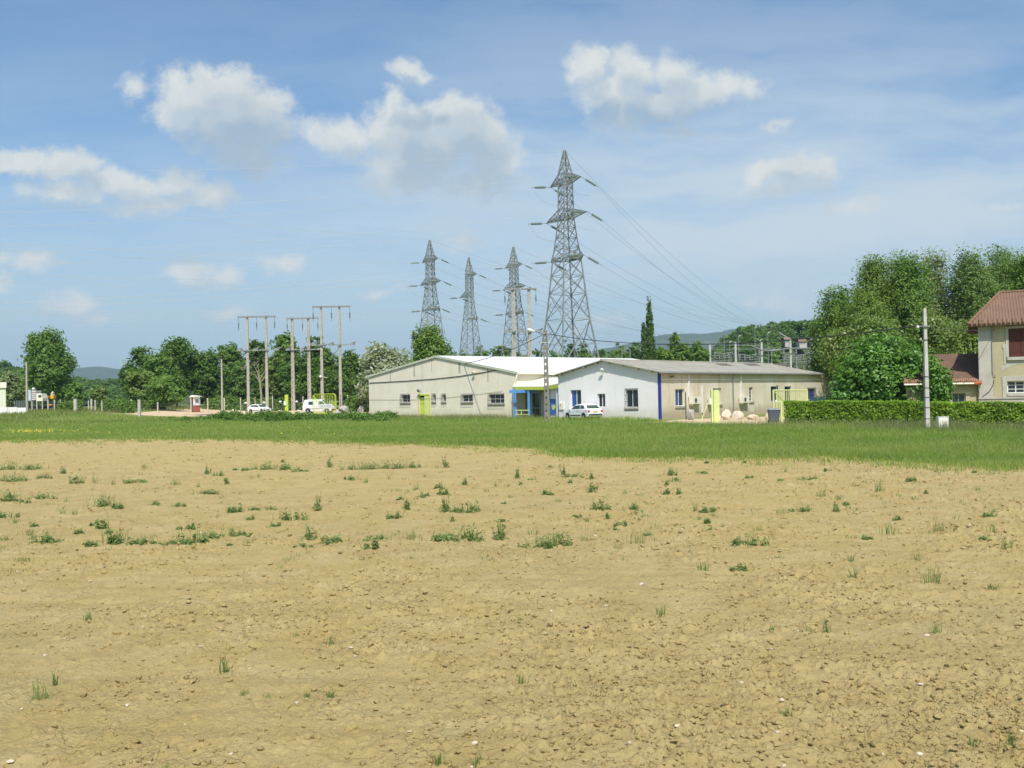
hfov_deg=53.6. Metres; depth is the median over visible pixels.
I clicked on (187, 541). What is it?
weed
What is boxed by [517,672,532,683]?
grass tuft
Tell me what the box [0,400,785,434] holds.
ground
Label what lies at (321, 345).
twin pole
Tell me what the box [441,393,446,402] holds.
window
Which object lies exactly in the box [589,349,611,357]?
tree
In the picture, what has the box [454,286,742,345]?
power line
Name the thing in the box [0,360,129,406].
wood
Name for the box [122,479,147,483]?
weed
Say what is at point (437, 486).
weed
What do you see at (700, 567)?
grass tuft
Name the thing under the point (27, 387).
utility pole
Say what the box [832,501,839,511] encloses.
weed
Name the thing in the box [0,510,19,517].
weed
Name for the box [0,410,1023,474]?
verge grass
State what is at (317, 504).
weed
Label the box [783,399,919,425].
clipped hedge
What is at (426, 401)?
door
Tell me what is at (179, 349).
wood tree
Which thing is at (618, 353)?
tree
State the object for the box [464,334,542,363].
service cable
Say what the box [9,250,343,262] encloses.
power line
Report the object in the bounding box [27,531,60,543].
weed
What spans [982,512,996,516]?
weed
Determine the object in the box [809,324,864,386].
acacia tree
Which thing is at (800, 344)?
house
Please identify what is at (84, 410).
meadow grass
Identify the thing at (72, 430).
yellow flowers
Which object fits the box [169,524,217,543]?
weed
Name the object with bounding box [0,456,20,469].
weed
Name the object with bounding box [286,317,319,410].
twin pole
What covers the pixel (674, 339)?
belt tree
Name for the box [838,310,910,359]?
acacia tree
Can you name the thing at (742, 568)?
weed
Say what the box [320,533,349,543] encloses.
weed
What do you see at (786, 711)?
grass tuft
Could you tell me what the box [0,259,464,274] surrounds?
power line
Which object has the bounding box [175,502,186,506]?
weed
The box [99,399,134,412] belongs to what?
square hedge
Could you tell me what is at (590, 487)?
weed
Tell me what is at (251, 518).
weed
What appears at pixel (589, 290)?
power line
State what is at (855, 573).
grass tuft
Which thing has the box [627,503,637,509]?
weed
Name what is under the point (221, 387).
utility pole
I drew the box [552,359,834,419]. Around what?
white building
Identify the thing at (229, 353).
wood tree
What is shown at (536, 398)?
door
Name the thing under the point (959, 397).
window
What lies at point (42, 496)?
weed
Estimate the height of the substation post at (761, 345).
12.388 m
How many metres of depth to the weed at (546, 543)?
14.41 m
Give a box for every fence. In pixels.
[14,400,24,407]
[31,395,347,415]
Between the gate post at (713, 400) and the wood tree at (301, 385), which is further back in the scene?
the wood tree at (301, 385)
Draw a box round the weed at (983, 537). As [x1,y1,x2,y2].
[978,535,987,539]
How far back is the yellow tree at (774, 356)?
329.19 m
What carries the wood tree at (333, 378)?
on the ground at (332, 403)
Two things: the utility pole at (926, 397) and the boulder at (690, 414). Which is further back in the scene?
the boulder at (690, 414)
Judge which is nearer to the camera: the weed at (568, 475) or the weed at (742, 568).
the weed at (742, 568)
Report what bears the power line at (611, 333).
attached to the lattice pylon at (518, 285)
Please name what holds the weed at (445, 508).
on the soil field at (28, 732)
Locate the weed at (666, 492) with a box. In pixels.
[661,488,672,494]
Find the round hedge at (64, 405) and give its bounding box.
[57,400,83,410]
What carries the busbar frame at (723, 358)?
on the ground at (332, 403)
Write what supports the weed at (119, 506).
on the soil field at (28, 732)
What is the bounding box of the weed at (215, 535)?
[207,533,219,538]
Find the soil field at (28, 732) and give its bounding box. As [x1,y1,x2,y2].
[0,438,1023,767]
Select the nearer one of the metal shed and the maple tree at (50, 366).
the metal shed
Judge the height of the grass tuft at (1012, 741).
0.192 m
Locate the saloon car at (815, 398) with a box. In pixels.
[809,397,834,402]
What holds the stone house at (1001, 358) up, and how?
on the ground at (332, 403)
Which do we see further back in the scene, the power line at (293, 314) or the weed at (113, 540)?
the power line at (293, 314)
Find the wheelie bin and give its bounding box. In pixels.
[767,408,779,421]
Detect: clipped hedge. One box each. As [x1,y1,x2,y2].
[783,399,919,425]
[908,400,1023,426]
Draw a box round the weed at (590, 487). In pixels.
[585,479,600,492]
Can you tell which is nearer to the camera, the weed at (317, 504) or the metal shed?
the weed at (317, 504)
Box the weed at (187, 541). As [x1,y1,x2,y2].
[157,536,198,545]
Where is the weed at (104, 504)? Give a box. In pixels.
[85,491,118,506]
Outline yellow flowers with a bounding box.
[7,424,334,433]
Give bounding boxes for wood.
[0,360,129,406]
[337,348,716,395]
[711,319,816,369]
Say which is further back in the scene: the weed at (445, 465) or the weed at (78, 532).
the weed at (445, 465)
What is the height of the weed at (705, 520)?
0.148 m
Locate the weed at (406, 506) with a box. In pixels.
[402,498,410,509]
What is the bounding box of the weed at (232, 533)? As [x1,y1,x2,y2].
[209,527,247,536]
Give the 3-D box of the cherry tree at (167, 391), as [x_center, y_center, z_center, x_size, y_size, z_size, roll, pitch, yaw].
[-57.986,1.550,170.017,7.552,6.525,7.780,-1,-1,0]
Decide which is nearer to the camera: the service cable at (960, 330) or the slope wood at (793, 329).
the service cable at (960, 330)
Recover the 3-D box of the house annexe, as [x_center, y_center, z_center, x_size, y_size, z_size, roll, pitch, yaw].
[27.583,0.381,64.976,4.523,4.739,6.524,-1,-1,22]
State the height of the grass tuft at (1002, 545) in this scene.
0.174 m
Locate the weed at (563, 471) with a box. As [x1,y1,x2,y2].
[559,465,565,474]
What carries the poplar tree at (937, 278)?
on the ground at (332, 403)
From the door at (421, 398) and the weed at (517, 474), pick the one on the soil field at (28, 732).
the weed at (517, 474)
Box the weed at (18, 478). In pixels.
[0,472,27,481]
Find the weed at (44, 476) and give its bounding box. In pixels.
[36,471,52,478]
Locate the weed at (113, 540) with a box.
[102,524,129,544]
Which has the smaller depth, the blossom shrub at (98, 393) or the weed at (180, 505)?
the weed at (180, 505)
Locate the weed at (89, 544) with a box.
[82,540,98,546]
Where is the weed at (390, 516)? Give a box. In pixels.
[386,510,403,518]
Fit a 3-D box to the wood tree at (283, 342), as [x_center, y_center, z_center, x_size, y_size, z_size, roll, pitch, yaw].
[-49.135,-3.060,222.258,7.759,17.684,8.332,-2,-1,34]
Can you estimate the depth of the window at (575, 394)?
90.99 m
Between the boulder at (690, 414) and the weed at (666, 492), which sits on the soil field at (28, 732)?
the weed at (666, 492)
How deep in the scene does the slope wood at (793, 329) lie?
436.60 m
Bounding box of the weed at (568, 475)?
[560,472,586,477]
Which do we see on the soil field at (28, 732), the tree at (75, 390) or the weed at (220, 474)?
the weed at (220, 474)
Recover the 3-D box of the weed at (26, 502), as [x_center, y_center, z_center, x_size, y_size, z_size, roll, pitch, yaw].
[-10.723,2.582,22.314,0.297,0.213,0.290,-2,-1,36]
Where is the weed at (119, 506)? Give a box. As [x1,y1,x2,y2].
[111,502,123,508]
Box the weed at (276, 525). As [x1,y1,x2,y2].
[269,521,286,526]
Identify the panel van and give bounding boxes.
[302,399,333,412]
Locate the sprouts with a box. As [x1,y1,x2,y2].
[0,439,1022,573]
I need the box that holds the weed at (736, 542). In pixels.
[730,532,769,545]
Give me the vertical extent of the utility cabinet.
0.965 m
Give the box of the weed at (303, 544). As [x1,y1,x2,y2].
[293,542,313,547]
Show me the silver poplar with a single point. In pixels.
(378, 358)
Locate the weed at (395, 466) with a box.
[371,457,410,468]
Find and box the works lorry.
[28,388,47,409]
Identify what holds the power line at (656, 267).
attached to the lattice pylon at (574, 256)
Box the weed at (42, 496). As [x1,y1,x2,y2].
[27,493,58,498]
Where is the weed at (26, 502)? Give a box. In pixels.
[19,496,31,503]
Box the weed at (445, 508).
[440,494,450,511]
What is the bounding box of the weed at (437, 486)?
[433,482,444,488]
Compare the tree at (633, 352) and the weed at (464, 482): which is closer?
the weed at (464, 482)
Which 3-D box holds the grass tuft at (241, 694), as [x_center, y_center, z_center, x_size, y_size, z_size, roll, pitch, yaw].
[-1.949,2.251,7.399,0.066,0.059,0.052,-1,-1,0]
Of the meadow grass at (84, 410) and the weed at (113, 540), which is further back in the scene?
the meadow grass at (84, 410)
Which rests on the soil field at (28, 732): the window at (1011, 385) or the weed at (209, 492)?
the weed at (209, 492)
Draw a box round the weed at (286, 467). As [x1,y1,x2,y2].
[277,464,299,469]
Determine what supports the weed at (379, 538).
on the soil field at (28, 732)
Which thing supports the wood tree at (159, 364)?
on the ground at (332, 403)
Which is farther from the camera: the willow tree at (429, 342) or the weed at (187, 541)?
the willow tree at (429, 342)
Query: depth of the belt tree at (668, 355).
179.00 m
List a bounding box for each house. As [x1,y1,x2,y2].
[781,337,790,347]
[794,339,806,349]
[966,290,1023,404]
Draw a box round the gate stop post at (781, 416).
[774,400,782,422]
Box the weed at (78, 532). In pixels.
[74,529,84,534]
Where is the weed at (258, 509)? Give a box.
[248,506,281,510]
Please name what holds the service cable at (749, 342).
attached to the utility pole at (547, 407)
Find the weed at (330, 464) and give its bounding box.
[325,457,333,467]
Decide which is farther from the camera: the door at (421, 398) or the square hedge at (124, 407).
the square hedge at (124, 407)
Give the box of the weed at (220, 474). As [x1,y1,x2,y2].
[212,470,223,475]
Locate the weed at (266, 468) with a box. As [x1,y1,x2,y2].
[250,460,293,469]
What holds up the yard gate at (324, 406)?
on the ground at (332, 403)
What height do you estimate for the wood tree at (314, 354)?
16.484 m
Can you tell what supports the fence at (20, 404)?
on the ground at (332, 403)
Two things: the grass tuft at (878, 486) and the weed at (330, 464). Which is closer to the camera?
the grass tuft at (878, 486)
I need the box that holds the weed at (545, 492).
[536,487,554,494]
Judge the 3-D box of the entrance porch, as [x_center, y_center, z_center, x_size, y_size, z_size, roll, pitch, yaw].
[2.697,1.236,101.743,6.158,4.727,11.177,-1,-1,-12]
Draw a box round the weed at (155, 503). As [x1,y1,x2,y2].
[146,501,160,505]
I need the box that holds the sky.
[0,0,1023,376]
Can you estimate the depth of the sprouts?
18.21 m
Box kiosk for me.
[190,395,202,411]
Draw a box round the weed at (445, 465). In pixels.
[441,457,450,467]
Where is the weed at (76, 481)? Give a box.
[68,474,84,483]
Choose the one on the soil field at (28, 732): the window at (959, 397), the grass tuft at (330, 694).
the grass tuft at (330, 694)
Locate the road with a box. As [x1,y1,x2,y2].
[191,414,758,425]
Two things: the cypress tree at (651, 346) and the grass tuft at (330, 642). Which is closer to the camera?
the grass tuft at (330, 642)
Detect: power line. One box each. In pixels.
[0,243,479,264]
[0,256,559,303]
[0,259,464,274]
[0,315,493,318]
[2,263,531,309]
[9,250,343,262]
[40,312,393,314]
[434,291,752,345]
[436,242,764,325]
[441,317,775,349]
[453,275,719,342]
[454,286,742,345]
[474,259,765,325]
[519,249,771,325]
[535,270,741,343]
[565,234,786,333]
[568,198,773,329]
[570,156,764,324]
[576,275,803,337]
[600,189,763,330]
[605,267,786,337]
[606,223,775,333]
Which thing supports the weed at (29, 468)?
on the soil field at (28, 732)
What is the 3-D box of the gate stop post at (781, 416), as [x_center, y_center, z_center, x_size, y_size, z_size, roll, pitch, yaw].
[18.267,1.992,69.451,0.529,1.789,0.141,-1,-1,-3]
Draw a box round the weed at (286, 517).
[279,506,309,520]
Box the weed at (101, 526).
[95,517,109,528]
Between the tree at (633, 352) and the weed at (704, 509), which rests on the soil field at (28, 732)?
the weed at (704, 509)
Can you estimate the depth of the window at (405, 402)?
112.83 m
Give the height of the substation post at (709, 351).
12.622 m
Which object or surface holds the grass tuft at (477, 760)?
on the soil field at (28, 732)
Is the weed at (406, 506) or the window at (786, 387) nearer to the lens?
the weed at (406, 506)
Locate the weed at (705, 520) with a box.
[703,517,710,523]
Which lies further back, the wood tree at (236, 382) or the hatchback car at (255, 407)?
the wood tree at (236, 382)
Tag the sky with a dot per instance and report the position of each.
(769, 147)
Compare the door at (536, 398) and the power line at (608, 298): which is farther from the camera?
the power line at (608, 298)
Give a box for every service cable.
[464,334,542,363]
[545,325,916,344]
[918,325,994,330]
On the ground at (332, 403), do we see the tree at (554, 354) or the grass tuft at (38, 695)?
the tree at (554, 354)
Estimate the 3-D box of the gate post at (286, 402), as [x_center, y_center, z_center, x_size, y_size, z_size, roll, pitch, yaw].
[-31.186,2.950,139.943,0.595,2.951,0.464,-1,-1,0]
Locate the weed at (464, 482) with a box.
[460,478,467,484]
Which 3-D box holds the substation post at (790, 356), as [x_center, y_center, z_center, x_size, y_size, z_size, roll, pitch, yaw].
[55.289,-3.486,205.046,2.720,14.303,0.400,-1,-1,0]
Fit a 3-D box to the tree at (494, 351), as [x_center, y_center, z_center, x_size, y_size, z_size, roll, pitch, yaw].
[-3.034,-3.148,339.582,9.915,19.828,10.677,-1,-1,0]
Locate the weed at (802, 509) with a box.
[787,503,812,511]
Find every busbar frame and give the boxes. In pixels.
[711,352,733,361]
[737,353,763,362]
[751,345,812,367]
[780,353,812,370]
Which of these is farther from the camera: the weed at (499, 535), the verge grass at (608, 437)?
the verge grass at (608, 437)
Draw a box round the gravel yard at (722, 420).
[658,417,783,423]
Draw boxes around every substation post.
[705,342,710,361]
[734,342,736,361]
[760,341,762,362]
[780,333,791,367]
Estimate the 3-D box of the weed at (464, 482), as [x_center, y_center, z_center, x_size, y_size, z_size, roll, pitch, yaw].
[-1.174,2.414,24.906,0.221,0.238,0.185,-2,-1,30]
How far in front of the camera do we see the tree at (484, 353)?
334.85 m
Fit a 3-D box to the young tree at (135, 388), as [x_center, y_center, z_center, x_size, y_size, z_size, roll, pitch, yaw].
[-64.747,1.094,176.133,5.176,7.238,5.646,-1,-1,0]
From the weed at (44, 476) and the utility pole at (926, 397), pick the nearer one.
the weed at (44, 476)
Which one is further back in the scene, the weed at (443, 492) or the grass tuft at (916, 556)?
the weed at (443, 492)
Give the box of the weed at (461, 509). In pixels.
[450,499,480,512]
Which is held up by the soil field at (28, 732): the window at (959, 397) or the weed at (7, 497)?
the weed at (7, 497)
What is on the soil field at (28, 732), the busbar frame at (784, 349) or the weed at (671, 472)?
the weed at (671, 472)
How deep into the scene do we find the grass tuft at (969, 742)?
6.03 m
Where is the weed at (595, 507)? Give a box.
[583,499,611,510]
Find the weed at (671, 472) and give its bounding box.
[663,466,681,475]
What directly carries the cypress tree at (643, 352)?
on the ground at (332, 403)
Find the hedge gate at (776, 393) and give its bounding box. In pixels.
[772,390,807,419]
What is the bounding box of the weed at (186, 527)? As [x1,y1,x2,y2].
[176,523,195,529]
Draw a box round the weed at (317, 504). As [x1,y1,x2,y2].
[312,492,322,510]
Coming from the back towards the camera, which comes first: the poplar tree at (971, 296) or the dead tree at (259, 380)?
the dead tree at (259, 380)
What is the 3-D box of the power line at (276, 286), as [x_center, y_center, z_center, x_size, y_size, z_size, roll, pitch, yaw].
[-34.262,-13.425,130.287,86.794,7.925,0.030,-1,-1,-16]
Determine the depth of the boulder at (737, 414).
80.70 m
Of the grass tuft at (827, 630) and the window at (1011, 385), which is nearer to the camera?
the grass tuft at (827, 630)
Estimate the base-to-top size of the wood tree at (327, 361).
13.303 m
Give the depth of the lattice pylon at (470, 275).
260.01 m
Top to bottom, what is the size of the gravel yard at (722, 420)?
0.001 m
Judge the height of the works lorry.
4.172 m
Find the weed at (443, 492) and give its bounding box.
[437,488,448,494]
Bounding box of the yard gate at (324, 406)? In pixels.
[313,393,335,413]
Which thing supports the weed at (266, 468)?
on the soil field at (28, 732)
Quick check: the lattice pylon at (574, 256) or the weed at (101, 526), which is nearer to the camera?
the weed at (101, 526)
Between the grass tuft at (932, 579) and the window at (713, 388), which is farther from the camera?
the window at (713, 388)
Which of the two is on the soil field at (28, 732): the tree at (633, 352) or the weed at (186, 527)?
the weed at (186, 527)
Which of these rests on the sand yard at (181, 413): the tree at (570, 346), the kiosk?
the kiosk
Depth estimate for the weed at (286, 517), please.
18.19 m
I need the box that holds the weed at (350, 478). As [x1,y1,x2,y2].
[344,474,358,480]
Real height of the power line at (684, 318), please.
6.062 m
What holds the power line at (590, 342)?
attached to the lattice pylon at (429, 258)
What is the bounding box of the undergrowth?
[97,395,368,411]
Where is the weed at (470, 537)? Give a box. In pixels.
[449,522,485,541]
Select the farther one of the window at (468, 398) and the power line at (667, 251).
the power line at (667, 251)
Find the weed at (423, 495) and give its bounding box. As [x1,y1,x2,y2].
[419,492,429,497]
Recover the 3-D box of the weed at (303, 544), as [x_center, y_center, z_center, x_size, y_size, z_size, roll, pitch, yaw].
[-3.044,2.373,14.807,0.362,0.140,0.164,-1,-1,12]
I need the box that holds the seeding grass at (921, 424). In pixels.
[395,413,1023,432]
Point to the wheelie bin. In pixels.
(773, 413)
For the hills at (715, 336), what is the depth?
3926.32 m
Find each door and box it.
[420,397,424,416]
[424,395,428,415]
[532,392,540,417]
[549,399,556,413]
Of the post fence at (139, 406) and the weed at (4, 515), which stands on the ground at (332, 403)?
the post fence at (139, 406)
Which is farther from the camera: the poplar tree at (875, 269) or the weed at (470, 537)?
the poplar tree at (875, 269)
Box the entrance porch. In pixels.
[509,374,558,417]
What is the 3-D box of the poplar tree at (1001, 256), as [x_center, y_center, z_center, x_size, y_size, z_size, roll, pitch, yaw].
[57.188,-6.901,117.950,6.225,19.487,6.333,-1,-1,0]
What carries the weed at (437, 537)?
on the soil field at (28, 732)
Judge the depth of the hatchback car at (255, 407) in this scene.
167.51 m
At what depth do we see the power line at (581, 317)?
253.73 m
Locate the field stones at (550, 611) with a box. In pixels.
[6,455,1023,767]
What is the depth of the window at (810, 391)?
107.71 m
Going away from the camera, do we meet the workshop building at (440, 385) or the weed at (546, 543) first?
the weed at (546, 543)
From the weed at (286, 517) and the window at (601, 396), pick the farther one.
the window at (601, 396)
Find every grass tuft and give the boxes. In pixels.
[26,678,59,699]
[50,670,61,685]
[81,610,91,620]
[217,652,236,674]
[240,689,249,695]
[323,688,335,697]
[326,634,335,644]
[403,530,415,539]
[433,751,444,765]
[470,749,481,767]
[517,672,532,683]
[621,529,646,543]
[653,602,666,616]
[695,562,708,570]
[777,705,793,716]
[799,626,815,631]
[821,622,831,632]
[845,564,863,577]
[872,521,898,534]
[874,478,884,490]
[909,552,922,559]
[917,563,948,584]
[921,621,947,633]
[933,520,943,532]
[962,735,980,746]
[982,522,999,532]
[999,720,1022,747]
[1001,538,1015,549]
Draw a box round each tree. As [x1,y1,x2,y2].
[17,325,79,403]
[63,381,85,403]
[117,345,153,396]
[122,370,152,401]
[141,352,182,392]
[142,374,189,410]
[155,335,201,406]
[182,347,229,402]
[217,341,246,396]
[218,362,262,399]
[240,361,264,403]
[245,339,269,398]
[259,352,285,399]
[269,330,302,397]
[276,356,320,405]
[301,335,326,398]
[311,347,343,401]
[324,362,355,405]
[342,348,364,399]
[409,322,454,361]
[475,345,489,355]
[489,345,510,356]
[532,348,543,356]
[549,350,560,356]
[564,340,576,357]
[575,344,591,357]
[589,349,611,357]
[609,343,629,357]
[625,342,640,359]
[640,322,647,359]
[645,296,656,359]
[656,346,676,360]
[656,347,666,359]
[666,332,679,352]
[671,343,692,360]
[687,342,711,361]
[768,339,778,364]
[802,312,834,386]
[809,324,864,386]
[810,284,856,386]
[817,330,940,403]
[823,284,898,384]
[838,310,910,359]
[848,252,905,333]
[880,248,941,350]
[900,310,962,354]
[916,352,956,404]
[918,245,956,324]
[933,318,978,387]
[938,243,1006,336]
[984,244,1020,294]
[1001,246,1023,290]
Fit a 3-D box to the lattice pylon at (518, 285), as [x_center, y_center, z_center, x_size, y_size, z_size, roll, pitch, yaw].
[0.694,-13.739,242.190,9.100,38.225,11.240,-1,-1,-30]
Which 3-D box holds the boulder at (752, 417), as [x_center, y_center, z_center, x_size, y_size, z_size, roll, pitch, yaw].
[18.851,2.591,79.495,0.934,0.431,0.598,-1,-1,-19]
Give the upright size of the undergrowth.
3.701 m
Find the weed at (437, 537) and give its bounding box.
[419,531,462,541]
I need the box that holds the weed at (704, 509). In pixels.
[694,506,716,512]
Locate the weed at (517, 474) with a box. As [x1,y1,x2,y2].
[514,467,520,478]
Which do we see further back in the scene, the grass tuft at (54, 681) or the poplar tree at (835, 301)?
the poplar tree at (835, 301)
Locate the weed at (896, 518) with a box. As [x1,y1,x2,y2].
[892,515,902,520]
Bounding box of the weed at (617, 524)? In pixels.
[612,520,626,526]
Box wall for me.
[0,407,26,412]
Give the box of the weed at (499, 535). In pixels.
[491,518,508,540]
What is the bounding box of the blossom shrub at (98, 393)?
[88,385,108,408]
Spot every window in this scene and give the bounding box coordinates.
[400,394,410,404]
[431,394,435,403]
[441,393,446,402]
[461,394,473,403]
[487,393,504,405]
[571,390,580,406]
[599,394,604,406]
[624,388,638,409]
[675,389,684,407]
[713,388,722,405]
[749,387,754,402]
[771,386,775,400]
[785,386,789,400]
[807,388,815,400]
[952,393,964,401]
[1002,376,1023,396]
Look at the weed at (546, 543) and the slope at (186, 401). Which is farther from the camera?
the slope at (186, 401)
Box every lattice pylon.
[408,240,450,340]
[449,257,488,355]
[492,247,536,356]
[530,150,603,357]
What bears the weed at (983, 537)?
on the soil field at (28, 732)
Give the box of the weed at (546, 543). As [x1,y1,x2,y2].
[517,531,572,548]
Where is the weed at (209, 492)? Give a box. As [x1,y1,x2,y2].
[192,489,221,494]
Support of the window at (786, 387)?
in the white building at (647, 389)
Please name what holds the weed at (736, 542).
on the soil field at (28, 732)
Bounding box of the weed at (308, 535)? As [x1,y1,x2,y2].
[301,524,317,540]
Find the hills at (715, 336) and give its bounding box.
[591,329,735,355]
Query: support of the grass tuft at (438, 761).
on the soil field at (28, 732)
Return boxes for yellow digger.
[47,391,56,408]
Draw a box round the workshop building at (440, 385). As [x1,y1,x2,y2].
[365,355,638,417]
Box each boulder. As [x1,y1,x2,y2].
[338,406,348,413]
[358,405,364,411]
[686,409,693,419]
[722,409,730,419]
[732,411,743,419]
[746,414,758,419]
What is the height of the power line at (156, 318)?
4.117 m
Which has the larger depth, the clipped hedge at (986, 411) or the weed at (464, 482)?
the clipped hedge at (986, 411)
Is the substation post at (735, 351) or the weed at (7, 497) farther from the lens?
the substation post at (735, 351)
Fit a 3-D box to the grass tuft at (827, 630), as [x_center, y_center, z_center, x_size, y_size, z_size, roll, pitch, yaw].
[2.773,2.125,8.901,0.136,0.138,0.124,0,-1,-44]
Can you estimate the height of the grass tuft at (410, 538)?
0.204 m
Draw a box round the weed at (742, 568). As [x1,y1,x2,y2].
[729,562,754,570]
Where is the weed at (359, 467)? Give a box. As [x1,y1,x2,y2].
[337,458,386,469]
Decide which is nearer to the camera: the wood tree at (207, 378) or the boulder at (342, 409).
the boulder at (342, 409)
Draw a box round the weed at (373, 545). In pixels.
[356,534,379,549]
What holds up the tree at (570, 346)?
on the ground at (332, 403)
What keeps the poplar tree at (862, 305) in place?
on the ground at (332, 403)
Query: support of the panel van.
on the sand yard at (181, 413)
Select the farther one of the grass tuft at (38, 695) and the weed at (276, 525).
the weed at (276, 525)
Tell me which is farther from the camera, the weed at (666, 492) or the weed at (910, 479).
the weed at (910, 479)
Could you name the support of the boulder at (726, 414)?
on the gravel yard at (722, 420)
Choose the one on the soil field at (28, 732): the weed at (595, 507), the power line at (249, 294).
the weed at (595, 507)
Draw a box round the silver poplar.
[354,341,412,409]
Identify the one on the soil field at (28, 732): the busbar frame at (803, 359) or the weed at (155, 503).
the weed at (155, 503)
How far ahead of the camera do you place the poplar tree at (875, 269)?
111.02 m
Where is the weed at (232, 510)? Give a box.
[225,504,244,512]
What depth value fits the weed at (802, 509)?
18.17 m
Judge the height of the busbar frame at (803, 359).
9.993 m
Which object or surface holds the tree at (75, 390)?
on the ground at (332, 403)
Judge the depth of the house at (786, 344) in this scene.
431.17 m
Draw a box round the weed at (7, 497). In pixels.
[0,489,25,501]
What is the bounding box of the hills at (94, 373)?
[68,367,346,399]
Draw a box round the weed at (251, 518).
[244,514,254,519]
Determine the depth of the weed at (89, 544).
15.25 m
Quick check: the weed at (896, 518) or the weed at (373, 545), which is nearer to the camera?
the weed at (373, 545)
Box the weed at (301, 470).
[291,469,308,471]
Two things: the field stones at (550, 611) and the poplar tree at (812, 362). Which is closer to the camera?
the field stones at (550, 611)
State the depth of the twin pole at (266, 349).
173.89 m
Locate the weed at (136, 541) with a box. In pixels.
[125,533,161,544]
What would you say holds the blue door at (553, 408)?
in the entrance porch
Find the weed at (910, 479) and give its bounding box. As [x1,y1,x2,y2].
[905,476,916,481]
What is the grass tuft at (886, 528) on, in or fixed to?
on the soil field at (28, 732)
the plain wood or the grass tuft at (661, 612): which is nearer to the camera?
the grass tuft at (661, 612)
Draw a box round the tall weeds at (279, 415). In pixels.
[168,409,399,422]
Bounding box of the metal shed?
[0,382,5,406]
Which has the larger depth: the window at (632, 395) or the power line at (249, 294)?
the power line at (249, 294)
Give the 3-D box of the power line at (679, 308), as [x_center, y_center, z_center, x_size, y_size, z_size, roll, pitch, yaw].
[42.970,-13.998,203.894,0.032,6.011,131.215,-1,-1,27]
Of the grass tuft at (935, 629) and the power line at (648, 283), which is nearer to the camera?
the grass tuft at (935, 629)
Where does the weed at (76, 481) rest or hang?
on the soil field at (28, 732)
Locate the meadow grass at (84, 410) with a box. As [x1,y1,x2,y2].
[0,405,337,423]
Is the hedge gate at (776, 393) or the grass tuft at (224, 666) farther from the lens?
the hedge gate at (776, 393)
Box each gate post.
[284,395,288,411]
[700,390,719,422]
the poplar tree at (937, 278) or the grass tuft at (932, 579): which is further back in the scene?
the poplar tree at (937, 278)
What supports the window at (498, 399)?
in the workshop building at (440, 385)
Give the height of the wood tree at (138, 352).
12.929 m
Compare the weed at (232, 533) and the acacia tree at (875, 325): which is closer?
the weed at (232, 533)
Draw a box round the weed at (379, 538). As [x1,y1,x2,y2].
[362,534,391,540]
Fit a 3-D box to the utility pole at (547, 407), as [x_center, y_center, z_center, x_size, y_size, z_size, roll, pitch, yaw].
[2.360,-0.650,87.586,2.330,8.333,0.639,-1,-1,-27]
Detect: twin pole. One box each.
[237,315,279,411]
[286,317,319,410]
[311,305,355,411]
[504,287,542,356]
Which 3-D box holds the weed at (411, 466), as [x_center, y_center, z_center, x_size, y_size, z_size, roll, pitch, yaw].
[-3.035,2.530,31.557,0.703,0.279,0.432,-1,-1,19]
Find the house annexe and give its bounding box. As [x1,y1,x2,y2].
[903,353,981,404]
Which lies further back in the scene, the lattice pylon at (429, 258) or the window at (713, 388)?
the lattice pylon at (429, 258)
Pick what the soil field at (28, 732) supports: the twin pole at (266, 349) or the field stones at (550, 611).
the field stones at (550, 611)
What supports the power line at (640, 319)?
attached to the lattice pylon at (518, 285)
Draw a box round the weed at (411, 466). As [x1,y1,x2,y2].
[407,462,426,467]
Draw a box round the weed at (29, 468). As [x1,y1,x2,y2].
[16,463,43,469]
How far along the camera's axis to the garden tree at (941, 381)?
62.08 m
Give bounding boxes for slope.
[6,393,226,407]
[778,336,815,368]
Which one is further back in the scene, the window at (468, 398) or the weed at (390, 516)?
the window at (468, 398)
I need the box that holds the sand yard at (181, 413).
[128,408,368,416]
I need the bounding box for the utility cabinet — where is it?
[936,416,948,427]
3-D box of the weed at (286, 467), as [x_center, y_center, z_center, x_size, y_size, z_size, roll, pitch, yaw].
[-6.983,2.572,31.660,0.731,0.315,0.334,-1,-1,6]
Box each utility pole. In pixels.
[26,362,28,411]
[221,359,222,410]
[527,328,551,420]
[916,308,930,426]
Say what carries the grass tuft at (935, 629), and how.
on the soil field at (28, 732)
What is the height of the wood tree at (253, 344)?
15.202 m
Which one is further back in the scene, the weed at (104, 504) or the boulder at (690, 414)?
the boulder at (690, 414)
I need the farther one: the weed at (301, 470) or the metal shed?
the metal shed
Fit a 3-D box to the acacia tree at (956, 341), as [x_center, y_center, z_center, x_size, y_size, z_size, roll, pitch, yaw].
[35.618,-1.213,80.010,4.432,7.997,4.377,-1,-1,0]
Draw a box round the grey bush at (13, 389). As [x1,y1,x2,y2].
[0,370,25,406]
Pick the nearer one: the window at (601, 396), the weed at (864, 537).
the weed at (864, 537)
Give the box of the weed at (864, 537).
[861,534,873,539]
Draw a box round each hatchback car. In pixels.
[247,404,270,412]
[563,403,602,418]
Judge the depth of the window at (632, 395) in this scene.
86.86 m
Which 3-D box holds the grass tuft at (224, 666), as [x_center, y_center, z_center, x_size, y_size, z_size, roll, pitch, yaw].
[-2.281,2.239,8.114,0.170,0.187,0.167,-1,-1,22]
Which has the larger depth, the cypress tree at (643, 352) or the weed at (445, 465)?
the cypress tree at (643, 352)
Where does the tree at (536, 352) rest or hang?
on the ground at (332, 403)

